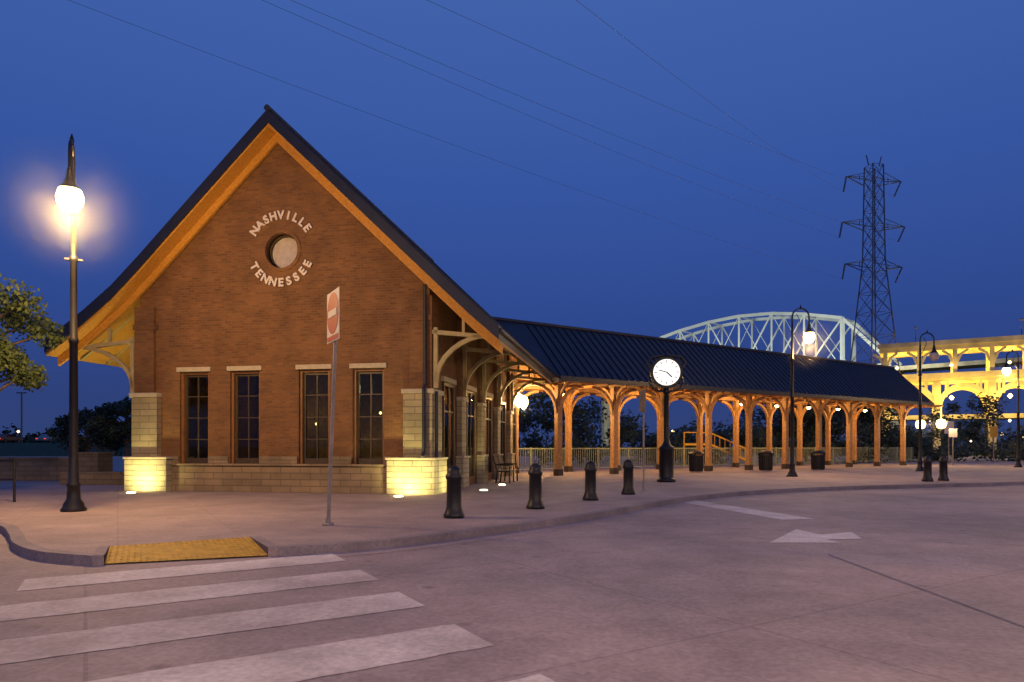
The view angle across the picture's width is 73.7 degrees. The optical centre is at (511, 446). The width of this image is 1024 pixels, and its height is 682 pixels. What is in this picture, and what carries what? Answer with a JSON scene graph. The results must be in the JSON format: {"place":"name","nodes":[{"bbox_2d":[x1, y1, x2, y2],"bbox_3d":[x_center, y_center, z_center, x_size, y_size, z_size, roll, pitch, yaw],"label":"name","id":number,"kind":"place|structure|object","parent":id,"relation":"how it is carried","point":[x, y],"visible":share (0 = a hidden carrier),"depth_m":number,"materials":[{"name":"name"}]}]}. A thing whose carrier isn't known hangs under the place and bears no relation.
{"place":"outdoors","nodes":[
{"label":"outdoors","id":0,"kind":"place"},
{"bbox_2d":[0,443,131,455],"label":"hill","id":1,"kind":"structure","parent":0,"point":[29,449],"depth_m":98.16,"materials":[{"name":"green plant"}]},
{"bbox_2d":[0,434,21,442],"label":"parked car","id":2,"kind":"object","parent":1,"relation":"on","point":[6,438],"visible":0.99,"depth_m":107.22,"materials":[{"name":"paint"}]},
{"bbox_2d":[16,392,26,442],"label":"flood light pole","id":3,"kind":"object","parent":1,"relation":"on","point":[21,414],"visible":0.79,"depth_m":109.90,"materials":[{"name":"metal"}]},
{"bbox_2d":[35,434,60,442],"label":"parked car","id":4,"kind":"object","parent":1,"relation":"on","point":[42,437],"visible":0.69,"depth_m":106.86,"materials":[{"name":"paint"}]},
{"bbox_2d":[307,453,381,458],"bbox_3d":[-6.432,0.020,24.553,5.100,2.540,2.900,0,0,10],"label":"interior counter","id":5,"kind":"object","parent":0,"point":[309,455],"visible":0.05,"depth_m":25.92,"materials":[{"name":"brown wood"}]},
{"bbox_2d":[0,486,1023,681],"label":"road","id":6,"kind":"structure","parent":0,"point":[691,593],"depth_m":6.56,"materials":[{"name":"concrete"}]},
{"bbox_2d":[92,536,278,565],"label":"tactile kerb ramp","id":7,"kind":"structure","parent":6,"relation":"on","point":[220,548],"depth_m":9.16,"materials":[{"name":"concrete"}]},
{"bbox_2d":[0,553,554,681],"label":"crosswalk marking","id":8,"kind":"object","parent":6,"relation":"on","point":[303,663],"visible":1,"depth_m":5.46,"materials":[{"name":"white paint"}]},
{"bbox_2d":[0,481,1023,565],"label":"kerb","id":9,"kind":"structure","parent":6,"relation":"on","point":[20,544],"depth_m":10.98,"materials":[{"name":"concrete"}]},
{"bbox_2d":[279,485,1023,557],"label":"gutter","id":10,"kind":"object","parent":6,"relation":"on","point":[472,539],"visible":1,"depth_m":12.05,"materials":[{"name":"concrete"}]},
{"bbox_2d":[684,500,812,519],"bbox_3d":[5.167,1.465,16.172,0.782,0.001,5.078,0,0,-14],"label":"lane line marking","id":11,"kind":"object","parent":6,"relation":"on","point":[780,516],"visible":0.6,"depth_m":15.38,"materials":[{"name":"white paint"}]},
{"bbox_2d":[770,529,861,542],"bbox_3d":[4.978,1.465,10.984,1.125,0.001,2.139,0,0,33],"label":"arrow marking","id":12,"kind":"object","parent":6,"relation":"on","point":[797,536],"visible":1,"depth_m":10.99,"materials":[{"name":"white paint"}]},
{"bbox_2d":[830,555,1023,626],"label":"road joint","id":13,"kind":"object","parent":6,"relation":"on","point":[935,593],"visible":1,"depth_m":6.73,"materials":[{"name":"black asphalt"}]},
{"bbox_2d":[0,456,1023,558],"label":"sidewalk","id":14,"kind":"structure","parent":0,"point":[115,515],"depth_m":16.16,"materials":[{"name":"concrete"}]},
{"bbox_2d":[0,460,15,501],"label":"metal railing","id":15,"kind":"object","parent":14,"relation":"on","point":[14,480],"visible":1,"depth_m":16.59,"materials":[{"name":"black metal"}]},
{"bbox_2d":[0,273,66,392],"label":"street tree","id":16,"kind":"object","parent":14,"relation":"on","point":[15,312],"visible":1,"depth_m":17.61,"materials":[{"name":"green plant"}]},
{"bbox_2d":[0,454,123,484],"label":"wall","id":17,"kind":"structure","parent":14,"relation":"on","point":[95,469],"depth_m":27.00,"materials":[{"name":"brown brick"}]},
{"bbox_2d":[0,452,114,458],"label":"coping","id":18,"kind":"object","parent":17,"relation":"on","point":[56,457],"visible":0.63,"depth_m":26.95,"materials":[{"name":"stone"}]},
{"bbox_2d":[55,134,86,511],"bbox_3d":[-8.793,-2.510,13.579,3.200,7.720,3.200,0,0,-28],"label":"street lamp","id":19,"kind":"object","parent":14,"relation":"on","point":[69,197],"visible":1,"depth_m":14.18,"materials":[{"name":"black metal"}]},
{"bbox_2d":[45,407,124,455],"bbox_3d":[-19.550,-0.231,31.615,3.032,3.179,3.431,0,0,-22],"label":"ornamental tree","id":20,"kind":"object","parent":14,"relation":"on","point":[84,444],"visible":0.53,"depth_m":30.94,"materials":[{"name":"green plant"}]},
{"bbox_2d":[85,396,131,456],"bbox_3d":[-17.100,-0.512,30.496,2.828,3.739,2.865,0,0,-14],"label":"ornamental tree","id":21,"kind":"object","parent":14,"relation":"on","point":[116,430],"visible":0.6,"depth_m":29.82,"materials":[{"name":"green plant"}]},
{"bbox_2d":[128,422,131,439],"bbox_3d":[-15.452,-0.430,30.001,2.564,3.576,2.983,0,0,0],"label":"ornamental tree","id":22,"kind":"object","parent":14,"relation":"on","point":[130,430],"visible":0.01,"depth_m":28.98,"materials":[{"name":"green plant"}]},
{"bbox_2d":[172,465,386,493],"bbox_3d":[-6.869,0.960,20.060,6.880,0.780,0.098,0,0,10],"label":"stone base","id":23,"kind":"object","parent":14,"relation":"on","point":[314,479],"visible":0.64,"depth_m":19.99,"materials":[{"name":"beige stone"}]},
{"bbox_2d":[171,456,386,465],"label":"sills","id":24,"kind":"structure","parent":23,"relation":"on","point":[281,461],"depth_m":20.03,"materials":[{"name":"stone"}]},
{"bbox_2d":[140,144,433,463],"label":"front wall","id":25,"kind":"structure","parent":14,"relation":"on","point":[214,300],"depth_m":20.11,"materials":[{"name":"red brick"}]},
{"bbox_2d":[249,210,312,235],"bbox_3d":[-6.798,-6.569,20.058,1.996,0.723,0.041,0,0,10],"label":"nashville lettering","id":26,"kind":"object","parent":25,"relation":"attached to","point":[260,224],"visible":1,"depth_m":20.07,"materials":[{"name":"metal"}]},
{"bbox_2d":[176,363,386,371],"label":"lintels","id":27,"kind":"object","parent":25,"relation":"attached to","point":[297,367],"visible":0.96,"depth_m":19.95,"materials":[{"name":"stone"}]},
{"bbox_2d":[262,229,300,271],"bbox_3d":[-6.773,-5.770,20.140,1.240,1.240,0.150,0,0,10],"label":"round window brick surround","id":28,"kind":"object","parent":25,"relation":"attached to","point":[271,236],"visible":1,"depth_m":20.10,"materials":[{"name":"brown brick"}]},
{"bbox_2d":[251,260,312,286],"bbox_3d":[-6.775,-5.089,20.054,1.950,0.784,0.041,0,0,10],"label":"tennessee lettering","id":29,"kind":"object","parent":25,"relation":"attached to","point":[301,270],"visible":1,"depth_m":20.04,"materials":[{"name":"metal"}]},
{"bbox_2d":[270,235,294,267],"bbox_3d":[-6.729,-5.770,20.392,1.030,1.030,0.120,0,0,10],"label":"round window frame","id":30,"kind":"object","parent":25,"relation":"attached to","point":[273,245],"visible":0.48,"depth_m":20.41,"materials":[{"name":"brown metal"}]},
{"bbox_2d":[273,238,296,267],"bbox_3d":[-6.723,-5.770,20.426,1.000,1.000,0.032,0,0,10],"label":"round window pane","id":31,"kind":"object","parent":30,"relation":"attached to","point":[284,252],"visible":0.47,"depth_m":20.43,"materials":[{"name":"beige glass"}]},
{"bbox_2d":[182,368,383,463],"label":"window jambs","id":32,"kind":"structure","parent":25,"relation":"attached to","point":[302,372],"depth_m":20.31,"materials":[{"name":"brown wood"}]},
{"bbox_2d":[186,371,515,475],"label":"window frames","id":33,"kind":"structure","parent":25,"relation":"attached to","point":[318,460],"depth_m":20.59,"materials":[{"name":"black wood"}]},
{"bbox_2d":[188,375,514,475],"bbox_3d":[-2.469,-0.530,25.100,6.215,3.160,15.920,0,0,39],"label":"window glass","id":34,"kind":"object","parent":33,"relation":"in","point":[450,425],"visible":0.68,"depth_m":21.63,"materials":[{"name":"black glass"}]},
{"bbox_2d":[126,484,504,496],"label":"uplight lenses","id":35,"kind":"object","parent":14,"relation":"on","point":[394,496],"visible":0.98,"depth_m":19.76,"materials":[{"name":"beige glass"}]},
{"bbox_2d":[124,455,514,494],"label":"pier plinths","id":36,"kind":"object","parent":14,"relation":"on","point":[416,477],"visible":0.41,"depth_m":20.38,"materials":[{"name":"beige stone"}]},
{"bbox_2d":[123,388,515,459],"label":"pier caps","id":37,"kind":"object","parent":36,"relation":"on","point":[428,390],"visible":0.56,"depth_m":20.47,"materials":[{"name":"beige stone"}]},
{"bbox_2d":[82,319,542,410],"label":"eave brackets","id":38,"kind":"object","parent":37,"relation":"on","point":[437,366],"visible":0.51,"depth_m":22.24,"materials":[{"name":"beige wood"}]},
{"bbox_2d":[133,295,510,410],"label":"brick pilasters","id":39,"kind":"object","parent":37,"relation":"on","point":[145,327],"visible":0.41,"depth_m":20.72,"materials":[{"name":"brown brick"}]},
{"bbox_2d":[132,393,512,456],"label":"stone piers","id":40,"kind":"structure","parent":37,"relation":"on","point":[146,426],"depth_m":20.64,"materials":[{"name":"stone"}]},
{"bbox_2d":[258,374,381,457],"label":"interior floor and partition","id":41,"kind":"structure","parent":14,"relation":"on","point":[364,411],"depth_m":26.01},
{"bbox_2d":[322,287,339,525],"bbox_3d":[-3.066,-0.645,11.615,0.239,4.010,0.729,0,0,-44],"label":"do not enter sign","id":42,"kind":"object","parent":14,"relation":"on","point":[333,316],"visible":1,"depth_m":11.63,"materials":[{"name":"metal"}]},
{"bbox_2d":[189,293,517,484],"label":"side walls","id":43,"kind":"structure","parent":14,"relation":"on","point":[448,316],"depth_m":24.19,"materials":[{"name":"red brick"}]},
{"bbox_2d":[45,123,554,385],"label":"soffit","id":44,"kind":"structure","parent":43,"relation":"attached to","point":[219,187],"depth_m":20.36,"materials":[{"name":"brown wood"}]},
{"bbox_2d":[57,133,502,365],"bbox_3d":[-7.194,-5.838,20.057,14.080,6.657,0.100,0,0,10],"label":"bargeboard","id":45,"kind":"object","parent":44,"relation":"attached to","point":[182,244],"visible":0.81,"depth_m":20.08,"materials":[{"name":"brown wood"}]},
{"bbox_2d":[44,111,551,381],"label":"roof","id":46,"kind":"structure","parent":44,"relation":"on","point":[107,295],"depth_m":19.46,"materials":[{"name":"metal"}]},
{"bbox_2d":[43,284,554,457],"bbox_3d":[-5.881,-1.650,27.502,14.258,5.800,16.100,0,0,10],"label":"gutter and downspout","id":47,"kind":"object","parent":46,"relation":"attached to","point":[507,336],"visible":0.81,"depth_m":19.09,"materials":[{"name":"black metal"}]},
{"bbox_2d":[55,110,550,371],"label":"roof seams","id":48,"kind":"object","parent":46,"relation":"attached to","point":[434,264],"visible":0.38,"depth_m":19.75,"materials":[{"name":"black metal"}]},
{"bbox_2d":[264,104,433,261],"bbox_3d":[-5.566,-9.650,27.447,0.166,0.166,16.300,0,0,10],"label":"ridge cap","id":49,"kind":"object","parent":46,"relation":"on","point":[267,107],"visible":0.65,"depth_m":23.58,"materials":[{"name":"black metal"}]},
{"bbox_2d":[80,314,553,386],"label":"rafters","id":50,"kind":"object","parent":44,"relation":"attached to","point":[88,353],"visible":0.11,"depth_m":21.95,"materials":[{"name":"beige wood"}]},
{"bbox_2d":[441,376,493,397],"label":"side lintels","id":51,"kind":"object","parent":43,"relation":"attached to","point":[454,382],"visible":0.76,"depth_m":21.74,"materials":[{"name":"stone"}]},
{"bbox_2d":[514,393,527,409],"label":"sconce globes","id":52,"kind":"object","parent":43,"relation":"attached to","point":[521,401],"visible":0.95,"depth_m":31.86,"materials":[{"name":"white glass"}]},
{"bbox_2d":[443,465,464,518],"bbox_3d":[-1.100,0.855,12.950,0.400,0.990,0.400,0,0,0],"label":"bollard","id":53,"kind":"object","parent":14,"relation":"on","point":[454,510],"visible":1,"depth_m":12.83,"materials":[{"name":"black metal"}]},
{"bbox_2d":[492,455,517,482],"bbox_3d":[-0.248,0.848,26.017,0.699,1.012,1.800,0,0,10],"label":"park bench","id":54,"kind":"object","parent":14,"relation":"on","point":[498,464],"visible":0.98,"depth_m":25.94,"materials":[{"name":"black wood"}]},
{"bbox_2d":[17,419,1010,454],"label":"distant street lights","id":55,"kind":"object","parent":14,"relation":"on","point":[1009,420],"visible":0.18,"depth_m":95.95,"materials":[{"name":"white"}]},
{"bbox_2d":[526,463,544,508],"bbox_3d":[0.510,0.855,14.850,0.400,0.990,0.400,0,0,0],"label":"bollard","id":56,"kind":"object","parent":14,"relation":"on","point":[535,473],"visible":1,"depth_m":14.73,"materials":[{"name":"black metal"}]},
{"bbox_2d":[583,461,598,500],"bbox_3d":[1.980,0.855,17.200,0.400,0.990,0.400,0,0,0],"label":"bollard","id":57,"kind":"object","parent":14,"relation":"on","point":[590,470],"visible":1,"depth_m":17.08,"materials":[{"name":"black metal"}]},
{"bbox_2d":[621,459,634,494],"bbox_3d":[3.290,0.855,19.300,0.400,0.990,0.400,0,0,0],"label":"bollard","id":58,"kind":"object","parent":14,"relation":"on","point":[628,486],"visible":1,"depth_m":19.18,"materials":[{"name":"black metal"}]},
{"bbox_2d":[639,389,645,490],"bbox_3d":[4.000,-0.200,20.750,0.152,3.100,0.440,0,0,-15],"label":"parking sign","id":59,"kind":"object","parent":14,"relation":"on","point":[642,400],"visible":0.99,"depth_m":20.72,"materials":[{"name":"metal"}]},
{"bbox_2d":[646,349,686,481],"bbox_3d":[5.900,-1.190,26.100,1.443,5.080,0.719,0,0,-12],"label":"street clock","id":60,"kind":"object","parent":14,"relation":"on","point":[666,371],"visible":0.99,"depth_m":25.94,"materials":[{"name":"black metal"}]},
{"bbox_2d":[688,451,703,471],"bbox_3d":[9.600,0.765,35.600,0.820,1.090,0.820,0,0,0],"label":"litter bin","id":61,"kind":"object","parent":14,"relation":"on","point":[695,463],"visible":1,"depth_m":35.33,"materials":[{"name":"black metal"}]},
{"bbox_2d":[683,432,745,466],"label":"yellow access stair","id":62,"kind":"object","parent":14,"relation":"on","point":[714,446],"visible":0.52,"depth_m":46.12,"materials":[{"name":"metal"}]},
{"bbox_2d":[519,447,913,469],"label":"platform fence","id":63,"kind":"object","parent":14,"relation":"on","point":[908,453],"visible":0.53,"depth_m":45.37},
{"bbox_2d":[491,316,946,475],"bbox_3d":[14.555,-2.350,40.953,37.600,7.400,7.560,0,0,-34],"label":"platform canopy","id":64,"kind":"object","parent":14,"relation":"on","point":[612,368],"visible":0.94,"depth_m":38.58,"materials":[{"name":"wood"}]},
{"bbox_2d":[758,450,773,470],"bbox_3d":[13.900,0.765,37.400,0.820,1.090,0.820,0,0,0],"label":"litter bin","id":65,"kind":"object","parent":14,"relation":"on","point":[765,460],"visible":1,"depth_m":37.12,"materials":[{"name":"black metal"}]},
{"bbox_2d":[786,305,814,476],"bbox_3d":[13.360,-2.510,30.700,3.200,7.720,3.200,0,0,0],"label":"street lamp","id":66,"kind":"object","parent":14,"relation":"on","point":[809,336],"visible":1,"depth_m":30.64,"materials":[{"name":"black metal"}]},
{"bbox_2d":[764,405,845,461],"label":"tree","id":67,"kind":"object","parent":14,"relation":"on","point":[811,416],"visible":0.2,"depth_m":56.83,"materials":[{"name":"green plant"}]},
{"bbox_2d":[810,450,825,469],"bbox_3d":[17.300,0.765,38.600,0.820,1.090,0.820,0,0,0],"label":"litter bin","id":68,"kind":"object","parent":14,"relation":"on","point":[817,462],"visible":1,"depth_m":38.32,"materials":[{"name":"black metal"}]},
{"bbox_2d":[835,404,908,460],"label":"tree","id":69,"kind":"object","parent":14,"relation":"on","point":[867,416],"visible":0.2,"depth_m":61.28,"materials":[{"name":"green plant"}]},
{"bbox_2d":[915,330,938,470],"bbox_3d":[22.683,-2.510,37.300,1.245,7.720,0.490,0,0,0],"label":"street lamp","id":70,"kind":"object","parent":14,"relation":"on","point":[934,355],"visible":0.95,"depth_m":37.25,"materials":[{"name":"black metal"}]},
{"bbox_2d":[922,456,933,481],"bbox_3d":[16.070,0.855,26.400,0.400,0.990,0.400,0,0,0],"label":"bollard","id":71,"kind":"object","parent":14,"relation":"on","point":[927,468],"visible":1,"depth_m":26.29,"materials":[{"name":"black metal"}]},
{"bbox_2d":[937,456,948,480],"bbox_3d":[17.000,0.855,26.900,0.400,0.990,0.400,0,0,0],"label":"bollard","id":72,"kind":"object","parent":14,"relation":"on","point":[943,468],"visible":1,"depth_m":26.79,"materials":[{"name":"black metal"}]},
{"bbox_2d":[944,421,953,462],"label":"traffic sign","id":73,"kind":"object","parent":14,"relation":"on","point":[949,424],"visible":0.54,"depth_m":55.46,"materials":[{"name":"metal"}]},
{"bbox_2d":[949,429,956,465],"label":"traffic sign","id":74,"kind":"object","parent":14,"relation":"on","point":[952,433],"visible":1,"depth_m":47.97,"materials":[{"name":"metal"}]},
{"bbox_2d":[990,426,997,462],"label":"traffic sign","id":75,"kind":"object","parent":14,"relation":"on","point":[993,431],"visible":1,"depth_m":55.95,"materials":[{"name":"metal"}]},
{"bbox_2d":[1002,349,1022,466],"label":"street lamp","id":76,"kind":"object","parent":14,"relation":"on","point":[1006,369],"visible":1,"depth_m":44.44,"materials":[{"name":"black metal"}]},
{"bbox_2d":[0,0,1023,446],"label":"sky","id":77,"kind":"structure","parent":0,"point":[934,89],"materials":[{"name":"blue"}]},
{"bbox_2d":[519,447,1011,455],"bbox_3d":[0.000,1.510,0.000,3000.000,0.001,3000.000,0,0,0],"label":"ground","id":78,"kind":"structure","parent":0,"point":[624,451],"depth_m":171.02,"materials":[{"name":"green plant"}]},
{"bbox_2d":[0,421,125,442],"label":"distant trees","id":79,"kind":"object","parent":78,"relation":"on","point":[28,438],"visible":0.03,"depth_m":154.39,"materials":[{"name":"green plant"}]},
{"bbox_2d":[519,392,1023,465],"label":"riverside trees","id":80,"kind":"object","parent":78,"relation":"on","point":[629,434],"visible":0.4,"depth_m":56.34,"materials":[{"name":"green plant"}]},
{"bbox_2d":[522,312,1021,450],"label":"steel truss bridge","id":81,"kind":"structure","parent":78,"relation":"on","point":[841,320],"depth_m":249.63,"materials":[{"name":"metal"}]},
{"bbox_2d":[703,416,1023,451],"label":"bank trees","id":82,"kind":"object","parent":78,"relation":"on","point":[926,436],"visible":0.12,"depth_m":189.68,"materials":[{"name":"green plant"}]},
{"bbox_2d":[839,155,907,448],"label":"lattice pylon","id":83,"kind":"object","parent":78,"relation":"on","point":[872,226],"visible":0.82,"depth_m":149.34,"materials":[{"name":"metal"}]},
{"bbox_2d":[69,0,891,277],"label":"power lines","id":84,"kind":"object","parent":83,"relation":"attached to","point":[529,100],"visible":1,"depth_m":76.26,"materials":[{"name":"metal"}]},
{"bbox_2d":[873,318,1023,451],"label":"arched viaduct bridge","id":85,"kind":"structure","parent":78,"relation":"on","point":[989,347],"depth_m":125.41,"materials":[{"name":"concrete"}]}
]}

